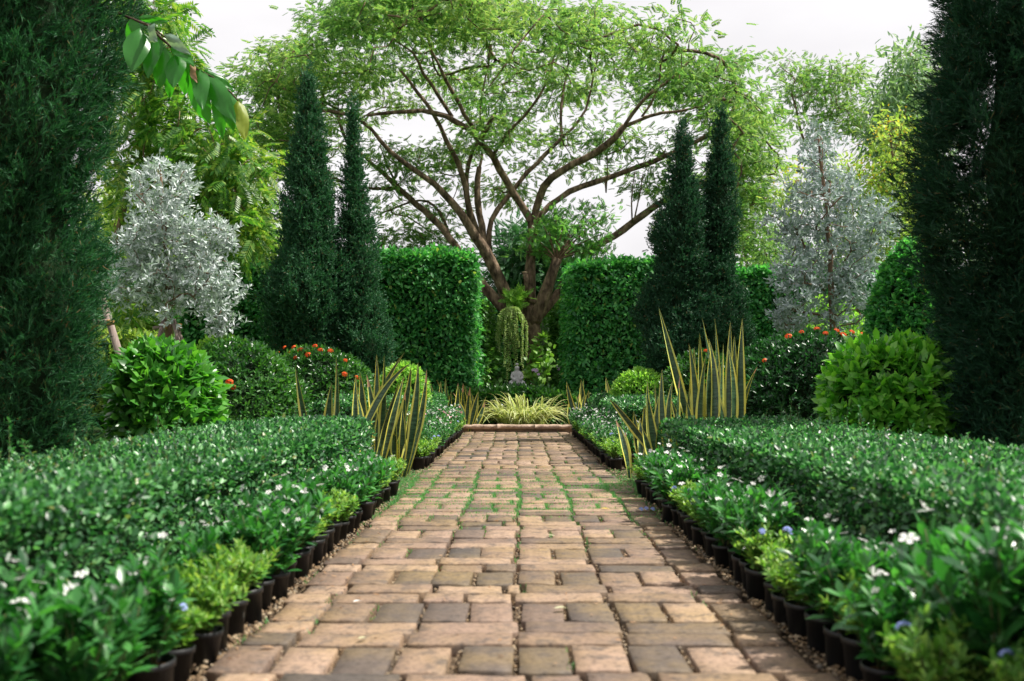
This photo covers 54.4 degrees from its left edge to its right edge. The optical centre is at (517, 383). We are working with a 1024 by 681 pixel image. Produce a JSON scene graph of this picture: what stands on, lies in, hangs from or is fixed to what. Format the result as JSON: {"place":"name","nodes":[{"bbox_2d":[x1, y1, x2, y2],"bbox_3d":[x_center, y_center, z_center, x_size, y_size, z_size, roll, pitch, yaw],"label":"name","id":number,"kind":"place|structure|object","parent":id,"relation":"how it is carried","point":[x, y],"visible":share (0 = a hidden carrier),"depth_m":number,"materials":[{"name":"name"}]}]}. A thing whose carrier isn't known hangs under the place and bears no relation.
{"place":"outdoors","nodes":[
{"label":"outdoors","id":0,"kind":"place"},
{"bbox_2d":[82,420,109,444],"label":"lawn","id":1,"kind":"structure","parent":0,"point":[96,430],"depth_m":21.02,"materials":[{"name":"green plant"}]},
{"bbox_2d":[78,325,157,428],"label":"shrub","id":2,"kind":"object","parent":1,"relation":"on","point":[133,334],"visible":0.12,"depth_m":20.94,"materials":[{"name":"green plant"}]},
{"bbox_2d":[104,7,248,140],"bbox_3d":[-4.274,-1.524,9.938,4.292,5.063,0.802,0,0,40],"label":"leafy branch","id":3,"kind":"object","parent":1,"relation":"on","point":[170,72],"visible":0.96,"depth_m":8.85,"materials":[{"name":"green plant"}]},
{"bbox_2d":[101,147,252,343],"bbox_3d":[-5.659,-1.468,16.209,2.832,4.948,2.080,0,0,0],"label":"silver tree","id":4,"kind":"object","parent":1,"relation":"on","point":[203,291],"visible":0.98,"depth_m":15.90,"materials":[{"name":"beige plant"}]},
{"bbox_2d":[74,180,282,340],"bbox_3d":[-11.582,-3.200,34.035,9.476,8.421,6.795,0,0,0],"label":"background tree","id":5,"kind":"object","parent":1,"relation":"on","point":[144,324],"visible":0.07,"depth_m":32.46,"materials":[{"name":"green plant"}]},
{"bbox_2d":[69,0,291,358],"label":"drooping tree","id":6,"kind":"object","parent":1,"relation":"on","point":[226,174],"visible":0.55,"depth_m":18.75,"materials":[{"name":"green plant"}]},
{"bbox_2d":[172,255,335,348],"bbox_3d":[-6.241,-1.014,24.703,4.380,4.276,2.856,0,0,0],"label":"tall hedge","id":7,"kind":"object","parent":1,"relation":"on","point":[245,307],"visible":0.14,"depth_m":23.60,"materials":[{"name":"green plant"}]},
{"bbox_2d":[379,359,432,401],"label":"round bush","id":8,"kind":"object","parent":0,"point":[405,372],"visible":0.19,"depth_m":16.34,"materials":[{"name":"green plant"}]},
{"bbox_2d":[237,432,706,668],"bbox_3d":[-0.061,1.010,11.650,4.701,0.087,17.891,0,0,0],"label":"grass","id":9,"kind":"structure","parent":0,"point":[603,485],"depth_m":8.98,"materials":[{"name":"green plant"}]},
{"bbox_2d":[206,432,840,680],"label":"path","id":10,"kind":"structure","parent":0,"point":[447,632],"depth_m":4.60,"materials":[{"name":"stone"}]},
{"bbox_2d":[186,432,861,680],"bbox_3d":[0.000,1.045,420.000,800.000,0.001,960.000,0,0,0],"label":"ground","id":11,"kind":"structure","parent":0,"point":[807,660],"depth_m":4.50,"materials":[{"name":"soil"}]},
{"bbox_2d":[0,607,43,680],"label":"potted plant","id":12,"kind":"object","parent":11,"relation":"on","point":[12,637],"visible":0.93,"depth_m":2.51,"materials":[{"name":"green plant"}]},
{"bbox_2d":[0,576,62,675],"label":"potted plant","id":13,"kind":"object","parent":11,"relation":"on","point":[48,632],"visible":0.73,"depth_m":2.59,"materials":[{"name":"green plant"}]},
{"bbox_2d":[0,546,119,680],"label":"potted plant","id":14,"kind":"object","parent":11,"relation":"on","point":[32,583],"visible":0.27,"depth_m":2.79,"materials":[{"name":"green plant"}]},
{"bbox_2d":[6,565,145,680],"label":"potted plant","id":15,"kind":"object","parent":11,"relation":"on","point":[93,662],"visible":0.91,"depth_m":2.67,"materials":[{"name":"green plant"}]},
{"bbox_2d":[0,0,166,463],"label":"conifer","id":16,"kind":"object","parent":11,"relation":"on","point":[58,73],"visible":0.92,"depth_m":9.02,"materials":[{"name":"green plant"}]},
{"bbox_2d":[83,581,160,680],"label":"potted plant","id":17,"kind":"object","parent":11,"relation":"on","point":[134,647],"visible":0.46,"depth_m":2.87,"materials":[{"name":"green plant"}]},
{"bbox_2d":[70,532,195,680],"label":"potted plant","id":18,"kind":"object","parent":11,"relation":"on","point":[150,576],"visible":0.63,"depth_m":3.11,"materials":[{"name":"green plant"}]},
{"bbox_2d":[97,333,233,441],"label":"round bush","id":19,"kind":"object","parent":11,"relation":"on","point":[169,380],"visible":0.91,"depth_m":10.13,"materials":[{"name":"green plant"}]},
{"bbox_2d":[142,517,226,605],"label":"potted plant","id":20,"kind":"object","parent":11,"relation":"on","point":[204,538],"visible":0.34,"depth_m":4.03,"materials":[{"name":"green plant"}]},
{"bbox_2d":[159,576,215,680],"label":"potted plant","id":21,"kind":"object","parent":11,"relation":"on","point":[183,650],"visible":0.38,"depth_m":3.36,"materials":[{"name":"green plant"}]},
{"bbox_2d":[0,402,376,630],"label":"hedge","id":22,"kind":"object","parent":11,"relation":"on","point":[93,510],"visible":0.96,"depth_m":4.51,"materials":[{"name":"green plant"}]},
{"bbox_2d":[164,548,241,652],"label":"potted plant","id":23,"kind":"object","parent":11,"relation":"on","point":[220,574],"visible":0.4,"depth_m":3.77,"materials":[{"name":"green plant"}]},
{"bbox_2d":[174,572,248,670],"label":"potted plant","id":24,"kind":"object","parent":11,"relation":"on","point":[210,600],"visible":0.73,"depth_m":3.60,"materials":[{"name":"green plant"}]},
{"bbox_2d":[200,515,252,553],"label":"potted plant","id":25,"kind":"object","parent":11,"relation":"on","point":[228,534],"visible":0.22,"depth_m":4.63,"materials":[{"name":"green plant"}]},
{"bbox_2d":[210,543,272,640],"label":"potted plant","id":26,"kind":"object","parent":11,"relation":"on","point":[238,612],"visible":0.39,"depth_m":4.03,"materials":[{"name":"green plant"}]},
{"bbox_2d":[220,535,279,626],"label":"potted plant","id":27,"kind":"object","parent":11,"relation":"on","point":[253,609],"visible":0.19,"depth_m":4.21,"materials":[{"name":"green plant"}]},
{"bbox_2d":[199,334,315,421],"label":"round bush","id":28,"kind":"object","parent":11,"relation":"on","point":[263,386],"visible":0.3,"depth_m":12.77,"materials":[{"name":"green plant"}]},
{"bbox_2d":[226,499,292,610],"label":"potted plant","id":29,"kind":"object","parent":11,"relation":"on","point":[258,536],"visible":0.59,"depth_m":4.47,"materials":[{"name":"green plant"}]},
{"bbox_2d":[240,496,311,603],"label":"potted plant","id":30,"kind":"object","parent":11,"relation":"on","point":[280,576],"visible":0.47,"depth_m":4.67,"materials":[{"name":"green plant"}]},
{"bbox_2d":[238,484,316,589],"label":"potted plant","id":31,"kind":"object","parent":11,"relation":"on","point":[247,499],"visible":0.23,"depth_m":4.90,"materials":[{"name":"green plant"}]},
{"bbox_2d":[254,472,327,572],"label":"potted plant","id":32,"kind":"object","parent":11,"relation":"on","point":[308,484],"visible":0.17,"depth_m":5.37,"materials":[{"name":"green plant"}]},
{"bbox_2d":[252,473,335,583],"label":"potted plant","id":33,"kind":"object","parent":11,"relation":"on","point":[304,553],"visible":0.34,"depth_m":5.15,"materials":[{"name":"green plant"}]},
{"bbox_2d":[250,58,356,367],"bbox_3d":[-3.719,-2.323,17.469,1.862,6.890,1.953,0,0,0],"label":"conifer","id":34,"kind":"object","parent":11,"relation":"on","point":[299,299],"visible":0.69,"depth_m":17.28,"materials":[{"name":"green plant"}]},
{"bbox_2d":[305,505,326,565],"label":"potted plant","id":35,"kind":"object","parent":11,"relation":"on","point":[318,552],"visible":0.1,"depth_m":5.57,"materials":[{"name":"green plant"}]},
{"bbox_2d":[276,343,374,401],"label":"round bush","id":36,"kind":"object","parent":11,"relation":"on","point":[315,368],"visible":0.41,"depth_m":15.12,"materials":[{"name":"green plant"}]},
{"bbox_2d":[324,359,338,416],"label":"snake plant","id":37,"kind":"object","parent":11,"relation":"on","point":[329,410],"visible":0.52,"depth_m":11.10,"materials":[{"name":"green plant"}]},
{"bbox_2d":[321,495,348,555],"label":"potted plant","id":38,"kind":"object","parent":11,"relation":"on","point":[331,530],"visible":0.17,"depth_m":5.97,"materials":[{"name":"green plant"}]},
{"bbox_2d":[322,487,349,548],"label":"potted plant","id":39,"kind":"object","parent":11,"relation":"on","point":[337,526],"visible":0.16,"depth_m":6.22,"materials":[{"name":"green plant"}]},
{"bbox_2d":[322,488,358,544],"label":"potted plant","id":40,"kind":"object","parent":11,"relation":"on","point":[343,517],"visible":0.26,"depth_m":6.41,"materials":[{"name":"green plant"}]},
{"bbox_2d":[322,464,368,536],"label":"potted plant","id":41,"kind":"object","parent":11,"relation":"on","point":[348,485],"visible":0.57,"depth_m":6.68,"materials":[{"name":"green plant"}]},
{"bbox_2d":[330,460,375,532],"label":"potted plant","id":42,"kind":"object","parent":11,"relation":"on","point":[358,512],"visible":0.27,"depth_m":6.88,"materials":[{"name":"green plant"}]},
{"bbox_2d":[336,450,378,523],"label":"potted plant","id":43,"kind":"object","parent":11,"relation":"on","point":[366,506],"visible":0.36,"depth_m":7.30,"materials":[{"name":"green plant"}]},
{"bbox_2d":[330,91,407,379],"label":"conifer","id":44,"kind":"object","parent":11,"relation":"on","point":[358,332],"visible":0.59,"depth_m":17.69,"materials":[{"name":"green plant"}]},
{"bbox_2d":[306,384,448,458],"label":"hedge","id":45,"kind":"object","parent":11,"relation":"on","point":[438,399],"visible":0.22,"depth_m":12.84,"materials":[{"name":"green plant"}]},
{"bbox_2d":[352,352,426,476],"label":"snake plant","id":46,"kind":"object","parent":11,"relation":"on","point":[391,429],"visible":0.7,"depth_m":10.80,"materials":[{"name":"green plant"}]},
{"bbox_2d":[333,242,488,404],"bbox_3d":[-2.665,-1.128,24.475,3.954,4.518,3.662,0,0,0],"label":"tall hedge","id":47,"kind":"object","parent":11,"relation":"on","point":[432,292],"visible":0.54,"depth_m":23.04,"materials":[{"name":"green plant"}]},
{"bbox_2d":[484,298,548,383],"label":"tall hedge","id":48,"kind":"object","parent":11,"relation":"on","point":[519,347],"visible":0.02,"depth_m":33.17,"materials":[{"name":"green plant"}]},
{"bbox_2d":[462,424,572,433],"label":"kerb","id":49,"kind":"structure","parent":11,"relation":"on","point":[527,428],"depth_m":20.58,"materials":[{"name":"brick"}]},
{"bbox_2d":[471,194,583,298],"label":"background tree","id":50,"kind":"object","parent":11,"relation":"on","point":[512,271],"visible":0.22,"depth_m":40.50,"materials":[{"name":"green plant"}]},
{"bbox_2d":[540,298,563,398],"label":"tall hedge","id":51,"kind":"object","parent":11,"relation":"on","point":[551,318],"visible":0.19,"depth_m":30.11,"materials":[{"name":"green plant"}]},
{"bbox_2d":[555,252,659,399],"bbox_3d":[2.760,-1.024,24.471,3.674,4.326,3.692,0,0,0],"label":"tall hedge","id":52,"kind":"object","parent":11,"relation":"on","point":[599,342],"visible":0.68,"depth_m":23.04,"materials":[{"name":"green plant"}]},
{"bbox_2d":[600,438,622,471],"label":"potted plant","id":53,"kind":"object","parent":11,"relation":"on","point":[615,460],"visible":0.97,"depth_m":11.70,"materials":[{"name":"green plant"}]},
{"bbox_2d":[587,391,687,452],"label":"hedge","id":54,"kind":"object","parent":11,"relation":"on","point":[628,405],"visible":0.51,"depth_m":14.09,"materials":[{"name":"green plant"}]},
{"bbox_2d":[609,372,691,477],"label":"snake plant","id":55,"kind":"object","parent":11,"relation":"on","point":[645,433],"visible":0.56,"depth_m":10.80,"materials":[{"name":"green plant"}]},
{"bbox_2d":[648,443,691,501],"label":"potted plant","id":56,"kind":"object","parent":11,"relation":"on","point":[659,464],"visible":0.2,"depth_m":7.56,"materials":[{"name":"green plant"}]},
{"bbox_2d":[651,455,699,525],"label":"potted plant","id":57,"kind":"object","parent":11,"relation":"on","point":[667,516],"visible":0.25,"depth_m":7.26,"materials":[{"name":"green plant"}]},
{"bbox_2d":[649,454,706,528],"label":"potted plant","id":58,"kind":"object","parent":11,"relation":"on","point":[673,476],"visible":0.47,"depth_m":7.04,"materials":[{"name":"green plant"}]},
{"bbox_2d":[627,117,736,374],"bbox_3d":[2.905,-1.778,17.592,1.962,5.921,2.100,0,0,0],"label":"conifer","id":59,"kind":"object","parent":11,"relation":"on","point":[680,269],"visible":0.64,"depth_m":17.31,"materials":[{"name":"green plant"}]},
{"bbox_2d":[682,498,706,550],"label":"potted plant","id":60,"kind":"object","parent":11,"relation":"on","point":[697,538],"visible":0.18,"depth_m":6.18,"materials":[{"name":"green plant"}]},
{"bbox_2d":[677,466,726,552],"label":"potted plant","id":61,"kind":"object","parent":11,"relation":"on","point":[689,494],"visible":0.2,"depth_m":6.01,"materials":[{"name":"green plant"}]},
{"bbox_2d":[653,348,759,409],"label":"round bush","id":62,"kind":"object","parent":11,"relation":"on","point":[684,362],"visible":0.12,"depth_m":14.36,"materials":[{"name":"green plant"}]},
{"bbox_2d":[659,309,756,419],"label":"snake plant","id":63,"kind":"object","parent":11,"relation":"on","point":[717,397],"visible":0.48,"depth_m":11.07,"materials":[{"name":"green plant"}]},
{"bbox_2d":[693,472,737,560],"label":"potted plant","id":64,"kind":"object","parent":11,"relation":"on","point":[710,539],"visible":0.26,"depth_m":5.80,"materials":[{"name":"green plant"}]},
{"bbox_2d":[692,483,742,568],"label":"potted plant","id":65,"kind":"object","parent":11,"relation":"on","point":[721,554],"visible":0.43,"depth_m":5.53,"materials":[{"name":"green plant"}]},
{"bbox_2d":[697,101,757,376],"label":"conifer","id":66,"kind":"object","parent":11,"relation":"on","point":[719,182],"visible":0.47,"depth_m":17.64,"materials":[{"name":"green plant"}]},
{"bbox_2d":[708,479,775,586],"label":"potted plant","id":67,"kind":"object","parent":11,"relation":"on","point":[736,557],"visible":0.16,"depth_m":5.05,"materials":[{"name":"green plant"}]},
{"bbox_2d":[714,475,799,591],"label":"potted plant","id":68,"kind":"object","parent":11,"relation":"on","point":[741,512],"visible":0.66,"depth_m":4.86,"materials":[{"name":"green plant"}]},
{"bbox_2d":[730,518,793,605],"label":"potted plant","id":69,"kind":"object","parent":11,"relation":"on","point":[755,580],"visible":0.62,"depth_m":4.65,"materials":[{"name":"green plant"}]},
{"bbox_2d":[755,539,790,615],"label":"potted plant","id":70,"kind":"object","parent":11,"relation":"on","point":[768,585],"visible":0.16,"depth_m":4.42,"materials":[{"name":"green plant"}]},
{"bbox_2d":[756,543,796,629],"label":"potted plant","id":71,"kind":"object","parent":11,"relation":"on","point":[778,597],"visible":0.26,"depth_m":4.17,"materials":[{"name":"green plant"}]},
{"bbox_2d":[762,535,823,642],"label":"potted plant","id":72,"kind":"object","parent":11,"relation":"on","point":[796,606],"visible":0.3,"depth_m":3.97,"materials":[{"name":"green plant"}]},
{"bbox_2d":[724,326,862,420],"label":"round bush","id":73,"kind":"object","parent":11,"relation":"on","point":[788,366],"visible":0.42,"depth_m":12.83,"materials":[{"name":"green plant"}]},
{"bbox_2d":[730,260,873,374],"bbox_3d":[6.526,-0.953,24.505,4.776,4.194,2.478,0,0,0],"label":"tall hedge","id":74,"kind":"object","parent":11,"relation":"on","point":[762,296],"visible":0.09,"depth_m":23.68,"materials":[{"name":"green plant"}]},
{"bbox_2d":[776,516,886,656],"bbox_3d":[1.207,0.767,3.788,0.384,0.532,0.303,0,0,-23],"label":"potted plant","id":75,"kind":"object","parent":11,"relation":"on","point":[815,633],"visible":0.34,"depth_m":3.79,"materials":[{"name":"green plant"}]},
{"bbox_2d":[654,399,1023,654],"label":"hedge","id":76,"kind":"object","parent":11,"relation":"on","point":[861,482],"visible":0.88,"depth_m":5.03,"materials":[{"name":"green plant"}]},
{"bbox_2d":[799,527,895,673],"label":"potted plant","id":77,"kind":"object","parent":11,"relation":"on","point":[834,651],"visible":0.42,"depth_m":3.54,"materials":[{"name":"green plant"}]},
{"bbox_2d":[818,568,892,680],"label":"potted plant","id":78,"kind":"object","parent":11,"relation":"on","point":[852,648],"visible":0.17,"depth_m":3.40,"materials":[{"name":"green plant"}]},
{"bbox_2d":[823,547,919,680],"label":"potted plant","id":79,"kind":"object","parent":11,"relation":"on","point":[873,668],"visible":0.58,"depth_m":3.13,"materials":[{"name":"green plant"}]},
{"bbox_2d":[851,539,915,657],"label":"potted plant","id":80,"kind":"object","parent":11,"relation":"on","point":[883,560],"visible":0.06,"depth_m":3.47,"materials":[{"name":"green plant"}]},
{"bbox_2d":[811,327,973,439],"bbox_3d":[3.919,0.168,10.311,1.808,1.517,1.764,0,0,0],"label":"round bush","id":81,"kind":"object","parent":11,"relation":"on","point":[879,380],"visible":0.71,"depth_m":9.84,"materials":[{"name":"green plant"}]},
{"bbox_2d":[853,561,972,680],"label":"potted plant","id":82,"kind":"object","parent":11,"relation":"on","point":[881,610],"visible":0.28,"depth_m":2.98,"materials":[{"name":"green plant"}]},
{"bbox_2d":[876,602,975,680],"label":"potted plant","id":83,"kind":"object","parent":11,"relation":"on","point":[944,657],"visible":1,"depth_m":2.70,"materials":[{"name":"green plant"}]},
{"bbox_2d":[895,500,1008,659],"bbox_3d":[1.422,0.708,3.195,0.417,0.648,0.423,3,-1,25],"label":"potted plant","id":84,"kind":"object","parent":11,"relation":"on","point":[927,540],"visible":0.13,"depth_m":3.23,"materials":[{"name":"green plant"}]},
{"bbox_2d":[882,0,1023,446],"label":"conifer","id":85,"kind":"object","parent":11,"relation":"on","point":[979,310],"visible":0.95,"depth_m":9.32,"materials":[{"name":"green plant"}]},
{"bbox_2d":[891,515,1023,680],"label":"potted plant","id":86,"kind":"object","parent":11,"relation":"on","point":[996,617],"visible":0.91,"depth_m":2.73,"materials":[{"name":"green plant"}]},
{"bbox_2d":[955,652,994,680],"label":"potted plant","id":87,"kind":"object","parent":11,"relation":"on","point":[971,674],"visible":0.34,"depth_m":2.81,"materials":[{"name":"green plant"}]},
{"bbox_2d":[982,636,1023,680],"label":"potted plant","id":88,"kind":"object","parent":11,"relation":"on","point":[1012,669],"visible":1,"depth_m":2.56,"materials":[{"name":"green plant"}]},
{"bbox_2d":[481,393,567,424],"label":"striped grass","id":89,"kind":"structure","parent":0,"point":[521,413],"depth_m":21.38,"materials":[{"name":"green plant"}]},
{"bbox_2d":[70,0,996,338],"label":"sky","id":90,"kind":"structure","parent":0,"point":[818,27],"materials":[{"name":"white"}]},
{"bbox_2d":[608,366,666,396],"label":"round bush","id":91,"kind":"object","parent":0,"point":[636,382],"visible":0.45,"depth_m":16.74,"materials":[{"name":"green plant"}]},
{"label":"planting bed","id":92,"kind":"structure","parent":0,"visible":0},
{"bbox_2d":[454,385,486,431],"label":"snake plant","id":93,"kind":"object","parent":92,"relation":"on","point":[473,410],"visible":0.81,"depth_m":20.86,"materials":[{"name":"green plant"}]},
{"bbox_2d":[477,295,503,386],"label":"tall hedge","id":94,"kind":"object","parent":92,"relation":"on","point":[489,345],"visible":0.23,"depth_m":27.11,"materials":[{"name":"green plant"}]},
{"bbox_2d":[487,349,519,385],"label":"shrub","id":95,"kind":"object","parent":92,"relation":"on","point":[502,371],"visible":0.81,"depth_m":27.20,"materials":[{"name":"green plant"}]},
{"bbox_2d":[202,0,808,385],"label":"rain tree","id":96,"kind":"object","parent":92,"relation":"on","point":[363,19],"visible":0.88,"depth_m":27.50,"materials":[{"name":"green plant"}]},
{"bbox_2d":[495,306,527,380],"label":"tassel fern","id":97,"kind":"object","parent":96,"relation":"hanging from","point":[509,309],"visible":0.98,"depth_m":26.52,"materials":[{"name":"green plant"}]},
{"bbox_2d":[498,282,534,320],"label":"fork fern","id":98,"kind":"object","parent":96,"relation":"attached to","point":[516,296],"visible":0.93,"depth_m":27.23,"materials":[{"name":"green plant"}]},
{"bbox_2d":[448,379,578,424],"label":"hedge","id":99,"kind":"object","parent":92,"relation":"on","point":[531,392],"visible":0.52,"depth_m":22.27,"materials":[{"name":"green plant"}]},
{"bbox_2d":[518,338,558,396],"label":"trailing vine","id":100,"kind":"object","parent":92,"relation":"on","point":[539,363],"visible":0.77,"depth_m":27.21,"materials":[{"name":"green plant"}]},
{"label":"lawn","id":101,"kind":"structure","parent":0,"visible":0},
{"bbox_2d":[758,46,897,233],"bbox_3d":[11.290,-5.599,35.756,6.348,13.263,4.770,0,0,0],"label":"background tree","id":102,"kind":"object","parent":101,"relation":"on","point":[805,80],"visible":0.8,"depth_m":35.36,"materials":[{"name":"green plant"}]},
{"bbox_2d":[791,294,864,338],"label":"shrub","id":103,"kind":"object","parent":101,"relation":"on","point":[857,333],"visible":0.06,"depth_m":20.50,"materials":[{"name":"green plant"}]},
{"bbox_2d":[752,114,907,344],"bbox_3d":[5.254,-1.771,16.385,2.868,5.551,2.197,0,0,0],"label":"silver tree","id":104,"kind":"object","parent":101,"relation":"on","point":[839,277],"visible":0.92,"depth_m":16.07,"materials":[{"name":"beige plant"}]},
{"bbox_2d":[756,94,924,275],"bbox_3d":[8.816,-3.239,26.004,5.408,8.490,3.640,0,0,0],"label":"background tree","id":105,"kind":"object","parent":101,"relation":"on","point":[877,188],"visible":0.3,"depth_m":25.60,"materials":[{"name":"green plant"}]},
{"bbox_2d":[731,157,989,278],"bbox_3d":[14.591,-4.089,40.095,15.390,10.193,6.950,0,0,0],"label":"background tree","id":106,"kind":"object","parent":101,"relation":"on","point":[770,254],"visible":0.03,"depth_m":39.09,"materials":[{"name":"green plant"}]},
{"bbox_2d":[860,234,945,354],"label":"tall shrub","id":107,"kind":"object","parent":101,"relation":"on","point":[898,303],"visible":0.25,"depth_m":14.24,"materials":[{"name":"green plant"}]},
{"bbox_2d":[849,24,958,246],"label":"background tree","id":108,"kind":"object","parent":101,"relation":"on","point":[904,79],"visible":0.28,"depth_m":31.09,"materials":[{"name":"green plant"}]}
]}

